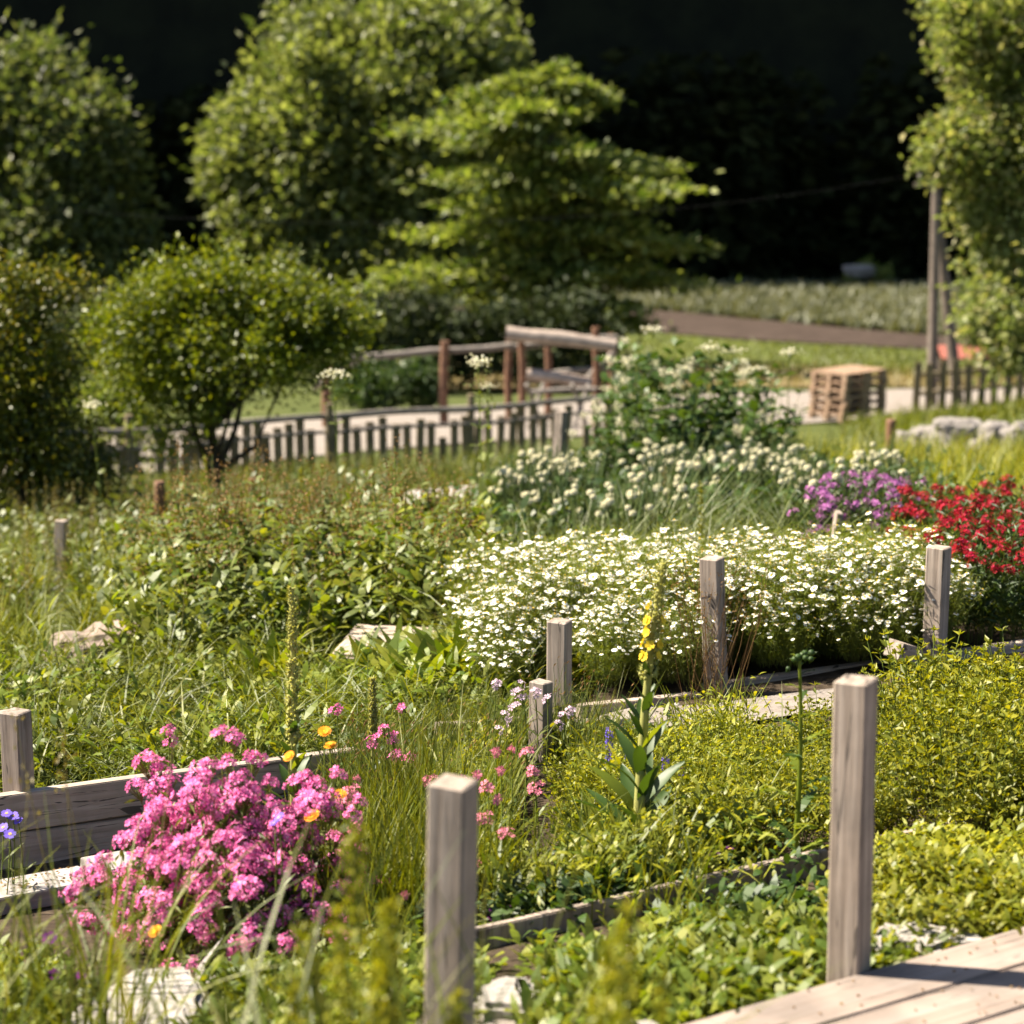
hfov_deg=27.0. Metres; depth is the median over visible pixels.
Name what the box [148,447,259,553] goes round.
seeding herb
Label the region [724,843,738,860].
dark pansy
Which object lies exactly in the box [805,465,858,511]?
purple rocket
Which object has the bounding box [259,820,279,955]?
blue cornflower
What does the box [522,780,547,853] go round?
rose pink stalk
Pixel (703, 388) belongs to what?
leafy herb
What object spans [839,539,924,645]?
chamomile
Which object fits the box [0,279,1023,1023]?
ground
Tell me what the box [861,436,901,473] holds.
onion plant
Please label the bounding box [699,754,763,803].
herb
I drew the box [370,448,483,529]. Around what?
seeding herb
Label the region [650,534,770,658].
chamomile
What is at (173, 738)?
pink catchfly stalk
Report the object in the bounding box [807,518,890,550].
chamomile
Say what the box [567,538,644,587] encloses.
chamomile
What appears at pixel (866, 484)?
purple rocket
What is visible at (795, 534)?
chamomile
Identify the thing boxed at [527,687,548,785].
lilac pink stalk
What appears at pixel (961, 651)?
oregano
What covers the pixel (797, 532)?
chamomile
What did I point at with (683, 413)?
leafy herb
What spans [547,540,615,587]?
chamomile
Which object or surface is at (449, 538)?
seeding herb
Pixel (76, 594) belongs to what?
leafy growth
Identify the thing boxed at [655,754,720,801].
herb
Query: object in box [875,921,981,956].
stone slab
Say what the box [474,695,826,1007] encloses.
pebbles
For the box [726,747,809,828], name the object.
oregano
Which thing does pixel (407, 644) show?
leafy growth
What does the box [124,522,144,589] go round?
sorrel spike
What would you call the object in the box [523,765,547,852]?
rose pink stalk
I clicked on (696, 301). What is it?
grain crop
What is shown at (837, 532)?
chamomile
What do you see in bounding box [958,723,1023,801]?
oregano
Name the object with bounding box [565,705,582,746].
lilac pink stalk
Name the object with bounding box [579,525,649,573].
chamomile
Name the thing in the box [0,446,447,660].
seeding grass
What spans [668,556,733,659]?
chamomile
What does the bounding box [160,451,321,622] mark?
seeding herb
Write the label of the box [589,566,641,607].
chamomile
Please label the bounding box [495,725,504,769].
lilac pink stalk
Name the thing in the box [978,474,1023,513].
sweet william
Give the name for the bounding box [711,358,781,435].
leafy herb
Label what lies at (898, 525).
chamomile
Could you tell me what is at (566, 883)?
leafy growth
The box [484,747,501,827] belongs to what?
rose pink stalk
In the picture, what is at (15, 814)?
blue pansy
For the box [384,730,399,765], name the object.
pink catchfly stalk
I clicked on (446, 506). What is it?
seeding herb
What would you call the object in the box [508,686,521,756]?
lilac pink stalk
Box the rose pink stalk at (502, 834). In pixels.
[496,826,514,879]
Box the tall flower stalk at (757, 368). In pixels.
[747,365,768,442]
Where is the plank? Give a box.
[403,485,478,504]
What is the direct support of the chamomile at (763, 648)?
on the raised bed at (937, 571)
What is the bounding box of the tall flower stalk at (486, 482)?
[478,382,498,502]
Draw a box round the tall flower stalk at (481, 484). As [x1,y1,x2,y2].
[460,353,496,500]
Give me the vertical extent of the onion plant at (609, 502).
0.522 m
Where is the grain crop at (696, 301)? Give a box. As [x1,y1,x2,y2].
[73,275,1006,335]
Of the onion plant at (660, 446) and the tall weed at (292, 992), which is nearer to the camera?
the tall weed at (292, 992)
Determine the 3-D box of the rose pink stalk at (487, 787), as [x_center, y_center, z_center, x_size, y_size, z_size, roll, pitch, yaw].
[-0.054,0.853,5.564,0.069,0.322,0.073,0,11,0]
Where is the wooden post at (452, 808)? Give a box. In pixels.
[425,774,476,1023]
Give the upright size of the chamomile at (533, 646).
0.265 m
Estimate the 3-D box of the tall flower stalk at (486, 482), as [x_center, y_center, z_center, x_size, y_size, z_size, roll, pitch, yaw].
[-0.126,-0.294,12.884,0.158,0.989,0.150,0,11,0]
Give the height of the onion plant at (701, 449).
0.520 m
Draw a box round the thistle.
[747,648,831,852]
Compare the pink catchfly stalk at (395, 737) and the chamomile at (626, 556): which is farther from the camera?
the chamomile at (626, 556)
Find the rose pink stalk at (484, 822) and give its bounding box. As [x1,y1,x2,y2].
[477,810,493,856]
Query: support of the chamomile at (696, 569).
on the raised bed at (937, 571)
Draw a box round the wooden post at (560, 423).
[552,410,567,457]
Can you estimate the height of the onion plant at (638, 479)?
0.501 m
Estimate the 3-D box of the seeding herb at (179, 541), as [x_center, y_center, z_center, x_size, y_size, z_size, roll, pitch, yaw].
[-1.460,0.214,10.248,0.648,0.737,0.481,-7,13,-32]
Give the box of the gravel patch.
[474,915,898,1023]
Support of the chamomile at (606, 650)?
on the raised bed at (937, 571)
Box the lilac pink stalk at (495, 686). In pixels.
[489,678,501,728]
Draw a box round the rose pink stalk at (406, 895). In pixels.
[401,890,416,923]
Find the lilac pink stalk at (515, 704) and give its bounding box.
[508,701,529,793]
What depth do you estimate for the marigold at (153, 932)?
4.88 m
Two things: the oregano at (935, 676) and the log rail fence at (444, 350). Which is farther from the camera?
the log rail fence at (444, 350)
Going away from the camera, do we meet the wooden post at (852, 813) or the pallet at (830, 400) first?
the wooden post at (852, 813)
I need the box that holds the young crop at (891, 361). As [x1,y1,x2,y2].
[398,332,1016,377]
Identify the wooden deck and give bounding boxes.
[686,927,1023,1023]
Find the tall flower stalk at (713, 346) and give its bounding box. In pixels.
[696,341,720,452]
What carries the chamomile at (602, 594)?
on the raised bed at (937, 571)
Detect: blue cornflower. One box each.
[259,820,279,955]
[263,812,295,954]
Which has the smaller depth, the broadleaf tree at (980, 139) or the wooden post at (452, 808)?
the wooden post at (452, 808)
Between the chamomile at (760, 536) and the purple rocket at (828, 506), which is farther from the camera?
the purple rocket at (828, 506)
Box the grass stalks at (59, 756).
[3,685,187,1023]
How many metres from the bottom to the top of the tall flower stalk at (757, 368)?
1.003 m
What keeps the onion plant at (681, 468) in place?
on the ground at (754, 669)
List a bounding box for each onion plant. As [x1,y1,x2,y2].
[473,454,522,506]
[488,456,545,526]
[496,446,552,487]
[499,451,552,508]
[509,450,560,502]
[518,439,568,478]
[521,452,582,499]
[521,457,579,529]
[526,442,564,488]
[528,451,590,493]
[528,464,581,532]
[544,444,591,486]
[548,472,614,538]
[560,445,617,507]
[562,448,620,488]
[595,470,661,542]
[604,464,668,531]
[615,461,671,522]
[617,459,684,504]
[619,439,675,486]
[625,446,685,484]
[642,432,685,481]
[643,434,675,476]
[648,443,700,480]
[649,469,723,529]
[651,434,684,461]
[656,452,720,513]
[668,435,714,476]
[675,438,716,477]
[677,445,721,502]
[694,437,729,513]
[707,446,761,509]
[718,441,774,493]
[722,436,780,476]
[728,434,785,486]
[733,431,772,478]
[738,443,790,511]
[756,448,817,489]
[758,437,810,472]
[762,455,812,512]
[764,440,823,482]
[768,449,823,506]
[775,456,823,509]
[778,433,834,476]
[802,461,864,519]
[804,451,861,508]
[804,462,865,520]
[823,456,881,494]
[845,447,909,476]
[860,432,907,470]
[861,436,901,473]
[865,454,925,487]
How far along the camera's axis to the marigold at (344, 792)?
5.54 m
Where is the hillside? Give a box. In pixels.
[0,0,973,279]
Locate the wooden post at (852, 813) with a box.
[827,673,877,982]
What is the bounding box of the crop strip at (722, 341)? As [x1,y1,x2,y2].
[425,332,975,369]
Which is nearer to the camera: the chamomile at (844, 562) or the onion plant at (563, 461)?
the chamomile at (844, 562)
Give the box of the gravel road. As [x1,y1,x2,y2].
[4,386,1023,473]
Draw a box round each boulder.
[896,430,910,444]
[909,424,933,450]
[928,417,983,446]
[964,439,988,452]
[978,420,1009,450]
[999,421,1023,449]
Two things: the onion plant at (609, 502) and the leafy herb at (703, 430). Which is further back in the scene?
the leafy herb at (703, 430)
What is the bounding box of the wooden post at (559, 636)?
[547,618,571,721]
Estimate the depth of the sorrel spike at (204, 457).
15.00 m
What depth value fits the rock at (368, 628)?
8.97 m
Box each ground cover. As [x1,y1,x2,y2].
[0,881,1023,1023]
[365,672,830,945]
[409,846,904,940]
[806,776,1023,956]
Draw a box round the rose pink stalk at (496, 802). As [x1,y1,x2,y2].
[492,794,508,851]
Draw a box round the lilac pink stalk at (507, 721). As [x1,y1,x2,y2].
[506,716,518,775]
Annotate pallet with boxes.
[808,406,884,422]
[809,382,885,398]
[809,398,885,414]
[810,390,885,406]
[811,365,886,382]
[811,374,887,390]
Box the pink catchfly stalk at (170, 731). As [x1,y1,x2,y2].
[156,723,175,804]
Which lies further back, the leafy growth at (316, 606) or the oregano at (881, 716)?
the leafy growth at (316, 606)
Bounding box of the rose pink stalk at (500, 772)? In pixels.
[489,765,505,826]
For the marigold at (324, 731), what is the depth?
5.72 m
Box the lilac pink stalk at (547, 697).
[539,693,550,775]
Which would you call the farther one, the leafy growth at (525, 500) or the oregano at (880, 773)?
the leafy growth at (525, 500)
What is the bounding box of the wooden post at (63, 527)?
[54,519,68,581]
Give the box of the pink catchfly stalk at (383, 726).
[377,724,391,780]
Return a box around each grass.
[0,416,1023,527]
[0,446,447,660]
[0,458,564,617]
[0,520,285,659]
[0,557,639,791]
[0,774,849,1023]
[0,784,318,1023]
[0,869,1023,1023]
[106,376,1016,441]
[169,466,670,627]
[284,669,795,934]
[286,685,557,948]
[398,354,1016,390]
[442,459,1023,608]
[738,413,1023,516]
[806,512,1023,646]
[813,387,1023,446]
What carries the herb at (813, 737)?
on the ground at (754, 669)
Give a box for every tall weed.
[275,972,308,1023]
[289,817,411,1023]
[321,901,402,1023]
[367,944,470,1023]
[578,966,679,1023]
[586,899,648,1023]
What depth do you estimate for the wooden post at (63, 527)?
12.84 m
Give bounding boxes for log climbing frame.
[504,326,617,424]
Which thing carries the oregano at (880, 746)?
on the ground at (754, 669)
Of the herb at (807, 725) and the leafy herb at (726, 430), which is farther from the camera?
the leafy herb at (726, 430)
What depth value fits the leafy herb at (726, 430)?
15.29 m
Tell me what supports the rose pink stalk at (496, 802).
on the ground at (754, 669)
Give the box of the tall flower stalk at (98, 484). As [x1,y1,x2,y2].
[69,397,113,538]
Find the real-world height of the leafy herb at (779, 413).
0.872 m
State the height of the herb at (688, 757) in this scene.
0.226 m
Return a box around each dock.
[227,630,303,681]
[348,629,399,678]
[375,638,453,695]
[403,619,507,675]
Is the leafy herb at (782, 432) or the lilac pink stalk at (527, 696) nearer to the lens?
the lilac pink stalk at (527, 696)
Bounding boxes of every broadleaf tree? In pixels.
[0,8,179,353]
[169,0,536,311]
[899,0,1023,393]
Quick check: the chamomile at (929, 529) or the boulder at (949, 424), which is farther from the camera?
the boulder at (949, 424)
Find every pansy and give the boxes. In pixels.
[0,823,8,882]
[1,809,22,882]
[1,811,24,883]
[2,829,20,909]
[11,817,35,881]
[37,930,67,960]
[43,968,70,985]
[76,970,91,1004]
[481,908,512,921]
[710,850,731,865]
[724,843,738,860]
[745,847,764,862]
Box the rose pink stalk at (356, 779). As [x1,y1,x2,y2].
[352,774,365,847]
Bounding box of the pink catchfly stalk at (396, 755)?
[389,748,402,777]
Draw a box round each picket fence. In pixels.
[0,386,618,491]
[912,356,1023,409]
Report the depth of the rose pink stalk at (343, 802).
5.65 m
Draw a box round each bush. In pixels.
[0,226,161,525]
[36,292,207,403]
[48,358,164,463]
[64,221,390,493]
[110,248,235,378]
[317,347,451,411]
[344,265,495,390]
[457,271,640,393]
[841,254,895,284]
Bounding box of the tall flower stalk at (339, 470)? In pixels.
[314,368,353,505]
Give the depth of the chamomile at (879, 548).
8.04 m
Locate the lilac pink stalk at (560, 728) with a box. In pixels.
[555,720,565,767]
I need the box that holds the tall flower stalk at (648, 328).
[637,325,664,388]
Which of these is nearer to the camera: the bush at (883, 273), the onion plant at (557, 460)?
the onion plant at (557, 460)
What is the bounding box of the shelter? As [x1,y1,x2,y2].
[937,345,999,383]
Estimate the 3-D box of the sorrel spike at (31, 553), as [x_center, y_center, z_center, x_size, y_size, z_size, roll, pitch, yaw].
[-2.570,0.245,11.446,0.192,0.586,0.149,0,11,-1]
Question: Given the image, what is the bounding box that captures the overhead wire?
[2,174,916,222]
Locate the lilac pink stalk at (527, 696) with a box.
[518,693,539,767]
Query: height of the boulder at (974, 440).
0.234 m
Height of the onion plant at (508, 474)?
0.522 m
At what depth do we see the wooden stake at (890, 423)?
21.70 m
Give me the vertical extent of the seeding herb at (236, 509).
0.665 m
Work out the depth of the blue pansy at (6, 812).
5.87 m
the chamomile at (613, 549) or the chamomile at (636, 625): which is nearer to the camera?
the chamomile at (636, 625)
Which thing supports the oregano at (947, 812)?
on the ground at (754, 669)
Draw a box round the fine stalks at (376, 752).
[298,654,633,843]
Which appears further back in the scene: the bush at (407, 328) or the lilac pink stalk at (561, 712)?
the bush at (407, 328)
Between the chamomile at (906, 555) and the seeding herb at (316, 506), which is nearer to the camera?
the chamomile at (906, 555)
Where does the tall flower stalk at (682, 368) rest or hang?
on the ground at (754, 669)
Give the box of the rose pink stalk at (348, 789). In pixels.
[342,783,360,848]
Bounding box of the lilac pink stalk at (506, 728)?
[500,710,518,795]
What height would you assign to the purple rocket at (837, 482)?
0.475 m
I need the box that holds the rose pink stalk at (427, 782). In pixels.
[419,774,437,803]
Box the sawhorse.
[524,383,595,429]
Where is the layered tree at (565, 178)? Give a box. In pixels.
[335,56,744,368]
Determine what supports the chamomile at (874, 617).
on the raised bed at (937, 571)
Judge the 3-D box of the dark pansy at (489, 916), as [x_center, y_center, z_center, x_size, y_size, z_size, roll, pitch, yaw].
[-0.033,0.983,5.143,0.089,0.066,0.057,0,11,0]
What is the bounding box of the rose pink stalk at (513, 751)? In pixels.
[503,745,515,844]
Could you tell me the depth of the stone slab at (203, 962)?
4.83 m
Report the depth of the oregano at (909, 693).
6.04 m
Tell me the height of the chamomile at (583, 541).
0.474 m
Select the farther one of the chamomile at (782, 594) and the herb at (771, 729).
the chamomile at (782, 594)
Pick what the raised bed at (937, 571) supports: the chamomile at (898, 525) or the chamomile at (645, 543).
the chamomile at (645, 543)
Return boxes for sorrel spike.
[13,522,34,588]
[17,505,46,603]
[93,530,113,603]
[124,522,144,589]
[188,454,205,513]
[201,455,211,502]
[223,469,231,494]
[244,465,249,511]
[299,466,305,517]
[661,464,672,521]
[694,480,708,554]
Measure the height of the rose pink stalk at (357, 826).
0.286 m
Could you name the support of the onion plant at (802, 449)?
on the ground at (754, 669)
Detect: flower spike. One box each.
[605,727,613,768]
[661,755,669,767]
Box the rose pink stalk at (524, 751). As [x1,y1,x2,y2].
[514,746,538,841]
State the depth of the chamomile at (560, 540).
9.06 m
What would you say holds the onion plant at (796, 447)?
on the ground at (754, 669)
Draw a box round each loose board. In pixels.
[0,866,106,915]
[80,847,152,884]
[434,716,527,737]
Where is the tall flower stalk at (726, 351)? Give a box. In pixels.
[721,346,746,439]
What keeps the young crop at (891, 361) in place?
on the crop strip at (722, 341)
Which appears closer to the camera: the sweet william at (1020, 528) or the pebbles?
the pebbles
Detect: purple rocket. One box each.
[784,481,854,535]
[792,477,852,537]
[801,472,862,526]
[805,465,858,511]
[807,478,873,528]
[816,476,880,538]
[819,464,867,500]
[822,481,892,534]
[831,469,883,509]
[838,470,894,516]
[841,469,893,496]
[847,468,895,529]
[854,466,901,529]
[861,472,924,527]
[864,471,930,531]
[869,465,906,497]
[875,464,911,492]
[877,474,931,528]
[877,475,936,541]
[897,465,926,490]
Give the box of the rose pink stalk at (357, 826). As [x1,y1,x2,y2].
[347,822,360,839]
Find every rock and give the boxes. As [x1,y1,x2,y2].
[42,620,147,667]
[44,642,102,676]
[329,624,442,665]
[842,265,874,277]
[883,638,925,666]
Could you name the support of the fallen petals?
on the loose board at (43, 892)
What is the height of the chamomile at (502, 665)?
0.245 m
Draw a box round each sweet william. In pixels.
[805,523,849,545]
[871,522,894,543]
[873,482,953,550]
[885,491,979,542]
[900,474,983,541]
[901,499,997,624]
[918,520,1023,646]
[922,488,1002,541]
[928,500,1007,598]
[935,509,1020,634]
[951,469,1023,537]
[951,521,1023,642]
[954,499,1023,608]
[955,488,1023,552]
[971,493,1023,553]
[977,475,1023,521]
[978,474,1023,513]
[987,520,1023,632]
[992,529,1023,639]
[993,509,1023,582]
[998,488,1023,518]
[1013,519,1023,537]
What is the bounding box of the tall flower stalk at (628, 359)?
[617,356,644,408]
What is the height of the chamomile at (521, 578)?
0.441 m
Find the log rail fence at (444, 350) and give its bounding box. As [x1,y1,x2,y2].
[312,340,559,426]
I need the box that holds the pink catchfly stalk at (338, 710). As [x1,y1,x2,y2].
[328,703,350,808]
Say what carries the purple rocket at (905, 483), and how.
on the ground at (754, 669)
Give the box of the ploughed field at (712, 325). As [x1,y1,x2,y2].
[343,306,971,348]
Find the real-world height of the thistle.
0.603 m
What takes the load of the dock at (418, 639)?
on the ground at (754, 669)
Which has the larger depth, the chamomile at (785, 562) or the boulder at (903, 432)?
the boulder at (903, 432)
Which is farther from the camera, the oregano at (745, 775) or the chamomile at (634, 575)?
the chamomile at (634, 575)
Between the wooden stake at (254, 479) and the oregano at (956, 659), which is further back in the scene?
the wooden stake at (254, 479)
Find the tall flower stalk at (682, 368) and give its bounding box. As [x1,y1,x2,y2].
[671,364,699,432]
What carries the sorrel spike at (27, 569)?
on the ground at (754, 669)
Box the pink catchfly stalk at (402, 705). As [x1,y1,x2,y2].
[396,702,406,777]
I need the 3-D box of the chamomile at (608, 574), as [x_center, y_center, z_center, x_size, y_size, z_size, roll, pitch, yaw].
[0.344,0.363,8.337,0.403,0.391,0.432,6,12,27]
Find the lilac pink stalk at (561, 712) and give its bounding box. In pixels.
[555,711,574,762]
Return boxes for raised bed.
[0,707,359,870]
[576,544,1023,717]
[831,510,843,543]
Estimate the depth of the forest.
187.65 m
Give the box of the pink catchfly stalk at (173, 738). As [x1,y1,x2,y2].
[162,734,177,807]
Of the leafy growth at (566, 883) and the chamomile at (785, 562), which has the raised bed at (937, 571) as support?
the chamomile at (785, 562)
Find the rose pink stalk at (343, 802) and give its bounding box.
[335,796,353,832]
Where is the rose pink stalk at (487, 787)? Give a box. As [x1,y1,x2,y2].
[478,779,502,835]
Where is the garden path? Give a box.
[563,688,832,729]
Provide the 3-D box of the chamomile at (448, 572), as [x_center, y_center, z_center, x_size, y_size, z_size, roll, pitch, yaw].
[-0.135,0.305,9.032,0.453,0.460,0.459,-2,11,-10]
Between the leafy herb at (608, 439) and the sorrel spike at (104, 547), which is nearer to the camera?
the sorrel spike at (104, 547)
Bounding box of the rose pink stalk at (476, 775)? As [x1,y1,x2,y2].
[471,769,491,831]
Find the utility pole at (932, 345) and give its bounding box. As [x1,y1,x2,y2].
[914,174,950,405]
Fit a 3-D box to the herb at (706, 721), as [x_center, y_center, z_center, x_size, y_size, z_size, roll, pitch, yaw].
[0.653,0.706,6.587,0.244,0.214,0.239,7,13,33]
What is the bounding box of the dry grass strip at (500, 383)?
[437,360,1015,388]
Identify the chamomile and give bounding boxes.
[426,532,511,615]
[434,531,529,604]
[441,577,503,636]
[442,549,517,604]
[443,536,547,606]
[454,538,548,597]
[455,555,559,624]
[456,598,546,674]
[457,580,533,638]
[457,583,539,643]
[458,618,540,695]
[462,572,525,618]
[462,579,564,659]
[462,636,528,696]
[464,537,560,603]
[465,603,546,685]
[468,564,552,627]
[473,552,579,613]
[477,541,549,587]
[482,527,566,567]
[482,596,545,656]
[484,533,579,591]
[484,555,596,638]
[490,535,580,583]
[492,537,593,585]
[495,615,546,679]
[503,596,573,677]
[506,558,600,626]
[506,590,574,652]
[524,541,644,664]
[525,524,611,574]
[526,561,615,653]
[528,531,583,560]
[529,573,609,668]
[532,574,610,666]
[538,540,604,561]
[543,522,622,561]
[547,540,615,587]
[548,544,639,655]
[555,528,626,556]
[557,561,635,604]
[564,583,642,659]
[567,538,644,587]
[572,591,644,674]
[572,600,644,687]
[572,601,631,679]
[576,591,662,679]
[577,565,647,635]
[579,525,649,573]
[583,531,678,609]
[586,525,653,560]
[587,525,660,559]
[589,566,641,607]
[594,526,662,582]
[594,547,639,570]
[596,533,672,600]
[605,549,730,662]
[615,623,681,684]
[616,515,713,560]
[619,542,699,612]
[619,553,692,597]
[621,555,733,667]
[622,591,701,670]
[623,607,648,665]
[624,609,682,671]
[629,538,701,585]
[630,523,711,562]
[630,604,701,683]
[631,516,738,569]
[631,527,686,559]
[631,545,730,611]
[636,537,761,663]
[639,544,758,660]
[639,555,729,656]
[642,593,739,684]
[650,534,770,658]
[667,538,725,557]
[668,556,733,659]
[693,540,754,571]
[696,520,783,567]
[697,529,789,583]
[698,533,763,562]
[698,568,787,664]
[710,515,796,559]
[712,521,773,552]
[714,540,791,656]
[719,524,805,556]
[725,536,834,661]
[728,545,831,657]
[728,590,810,667]
[729,535,774,560]
[734,558,788,649]
[739,540,844,653]
[742,526,808,558]
[742,568,803,652]
[746,528,837,575]
[749,535,860,654]
[750,528,853,643]
[751,529,841,569]
[758,598,823,667]
[759,520,836,554]
[768,527,826,553]
[771,539,895,658]
[772,535,886,655]
[782,530,843,563]
[787,544,888,654]
[788,531,899,646]
[789,563,883,655]
[796,513,873,558]
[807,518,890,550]
[811,540,895,650]
[812,522,915,593]
[816,536,900,646]
[821,593,889,661]
[825,532,924,578]
[832,577,918,658]
[835,511,919,557]
[836,550,920,626]
[837,540,924,651]
[839,537,903,592]
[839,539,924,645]
[841,544,951,655]
[857,532,924,571]
[860,518,924,558]
[861,590,928,661]
[874,536,957,587]
[878,520,980,637]
[887,519,978,599]
[888,538,989,647]
[892,520,981,603]
[896,547,983,645]
[901,544,952,616]
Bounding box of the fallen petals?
[1,866,81,889]
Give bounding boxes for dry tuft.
[641,548,775,703]
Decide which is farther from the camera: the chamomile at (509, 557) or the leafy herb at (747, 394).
the leafy herb at (747, 394)
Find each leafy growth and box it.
[0,448,625,602]
[0,531,151,618]
[0,592,525,786]
[38,484,508,680]
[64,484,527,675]
[261,705,824,933]
[308,614,587,706]
[382,443,986,554]
[398,722,785,920]
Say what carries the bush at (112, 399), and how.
on the ground at (754, 669)
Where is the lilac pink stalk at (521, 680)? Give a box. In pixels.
[517,679,533,788]
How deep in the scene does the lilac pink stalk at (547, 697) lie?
6.85 m
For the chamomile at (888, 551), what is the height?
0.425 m
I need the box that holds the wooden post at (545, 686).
[529,678,551,766]
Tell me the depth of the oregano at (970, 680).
6.21 m
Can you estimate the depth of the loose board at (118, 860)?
6.19 m
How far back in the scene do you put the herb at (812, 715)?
6.43 m
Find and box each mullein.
[262,584,317,818]
[362,675,383,784]
[575,559,696,839]
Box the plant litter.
[735,940,1023,1020]
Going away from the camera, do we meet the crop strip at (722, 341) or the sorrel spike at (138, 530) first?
the sorrel spike at (138, 530)
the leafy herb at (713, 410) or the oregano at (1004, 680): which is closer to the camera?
the oregano at (1004, 680)
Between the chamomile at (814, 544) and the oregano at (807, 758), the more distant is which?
the chamomile at (814, 544)
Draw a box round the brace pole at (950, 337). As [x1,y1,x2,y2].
[939,229,963,403]
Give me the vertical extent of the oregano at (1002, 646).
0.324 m
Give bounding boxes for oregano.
[665,783,742,845]
[679,717,763,782]
[700,777,764,821]
[702,790,771,857]
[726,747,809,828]
[748,754,831,846]
[796,728,832,799]
[800,769,900,844]
[812,729,894,791]
[819,746,892,785]
[825,767,889,811]
[828,672,932,782]
[828,761,896,794]
[830,767,906,844]
[832,701,895,753]
[858,669,900,712]
[861,628,987,746]
[869,625,994,724]
[874,739,953,834]
[875,739,915,798]
[876,698,973,791]
[877,677,905,723]
[880,681,1023,820]
[882,709,1023,836]
[883,687,1022,809]
[884,661,943,715]
[888,675,925,725]
[896,675,1023,802]
[898,685,1016,756]
[900,678,1022,813]
[901,689,1003,739]
[908,664,964,693]
[911,704,1001,793]
[913,667,979,687]
[920,641,1012,698]
[922,645,995,680]
[927,660,1023,758]
[934,719,1023,834]
[950,663,1023,729]
[953,642,1023,711]
[956,676,1022,757]
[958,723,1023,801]
[965,643,1023,693]
[967,728,1023,829]
[970,660,1009,688]
[971,625,1023,712]
[972,647,1023,737]
[981,687,1023,818]
[996,651,1021,687]
[997,670,1023,734]
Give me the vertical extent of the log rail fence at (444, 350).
1.549 m
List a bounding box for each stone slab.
[64,967,204,1023]
[196,935,224,993]
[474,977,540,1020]
[624,1020,657,1023]
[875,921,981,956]
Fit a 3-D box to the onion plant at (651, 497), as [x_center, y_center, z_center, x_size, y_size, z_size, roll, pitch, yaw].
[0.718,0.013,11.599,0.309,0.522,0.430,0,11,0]
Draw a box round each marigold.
[141,924,173,967]
[281,751,293,929]
[304,809,324,925]
[315,726,330,852]
[321,741,336,893]
[328,789,346,847]
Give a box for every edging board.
[475,848,827,951]
[875,814,998,851]
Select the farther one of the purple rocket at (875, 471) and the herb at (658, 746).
the purple rocket at (875, 471)
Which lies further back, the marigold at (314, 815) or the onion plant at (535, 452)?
the onion plant at (535, 452)
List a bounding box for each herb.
[113,442,223,585]
[129,525,246,630]
[142,484,262,586]
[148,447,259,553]
[149,466,262,597]
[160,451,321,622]
[168,439,293,539]
[189,474,269,542]
[198,463,304,562]
[199,438,317,542]
[211,497,305,580]
[281,478,407,589]
[288,479,393,556]
[295,490,380,557]
[297,464,393,570]
[316,434,456,613]
[332,463,477,587]
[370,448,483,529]
[382,471,483,541]
[400,476,460,519]
[402,477,487,556]
[402,490,491,606]
[414,519,473,596]
[541,729,608,802]
[541,769,621,842]
[555,756,610,803]
[562,738,628,805]
[565,757,634,819]
[566,417,629,486]
[573,748,661,811]
[579,405,620,449]
[589,337,673,461]
[590,400,657,486]
[590,767,654,801]
[591,355,684,471]
[598,353,673,445]
[598,718,662,755]
[608,343,687,448]
[608,353,682,446]
[612,399,658,469]
[613,746,707,795]
[633,712,714,761]
[635,733,703,776]
[637,373,684,443]
[641,336,733,459]
[643,355,730,445]
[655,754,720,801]
[659,761,713,800]
[666,390,724,453]
[670,735,737,793]
[671,698,750,754]
[672,365,751,453]
[674,357,759,470]
[691,699,758,750]
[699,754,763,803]
[700,354,796,484]
[703,406,746,468]
[704,703,771,747]
[705,723,768,772]
[707,366,763,447]
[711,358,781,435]
[713,721,791,781]
[732,396,773,455]
[732,397,809,467]
[748,753,825,822]
[752,384,804,454]
[753,748,824,816]
[756,411,808,454]
[757,739,832,823]
[758,714,831,761]
[759,706,811,753]
[761,756,831,823]
[767,732,831,772]
[776,694,832,753]
[784,717,832,767]
[786,681,832,746]
[788,697,832,762]
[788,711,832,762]
[792,712,832,752]
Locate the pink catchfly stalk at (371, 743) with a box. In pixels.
[366,733,378,795]
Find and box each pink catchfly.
[58,796,246,963]
[88,748,264,937]
[135,815,356,972]
[150,724,325,955]
[203,765,374,942]
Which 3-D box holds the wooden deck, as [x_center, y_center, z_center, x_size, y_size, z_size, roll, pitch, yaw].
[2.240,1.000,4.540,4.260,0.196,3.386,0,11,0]
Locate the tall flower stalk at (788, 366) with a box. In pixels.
[776,347,807,450]
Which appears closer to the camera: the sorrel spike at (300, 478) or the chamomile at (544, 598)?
the chamomile at (544, 598)
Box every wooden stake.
[154,480,165,515]
[248,477,257,511]
[885,418,895,449]
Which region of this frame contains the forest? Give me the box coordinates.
[0,47,1023,282]
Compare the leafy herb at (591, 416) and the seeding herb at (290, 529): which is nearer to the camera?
the seeding herb at (290, 529)
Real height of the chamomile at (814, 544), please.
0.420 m

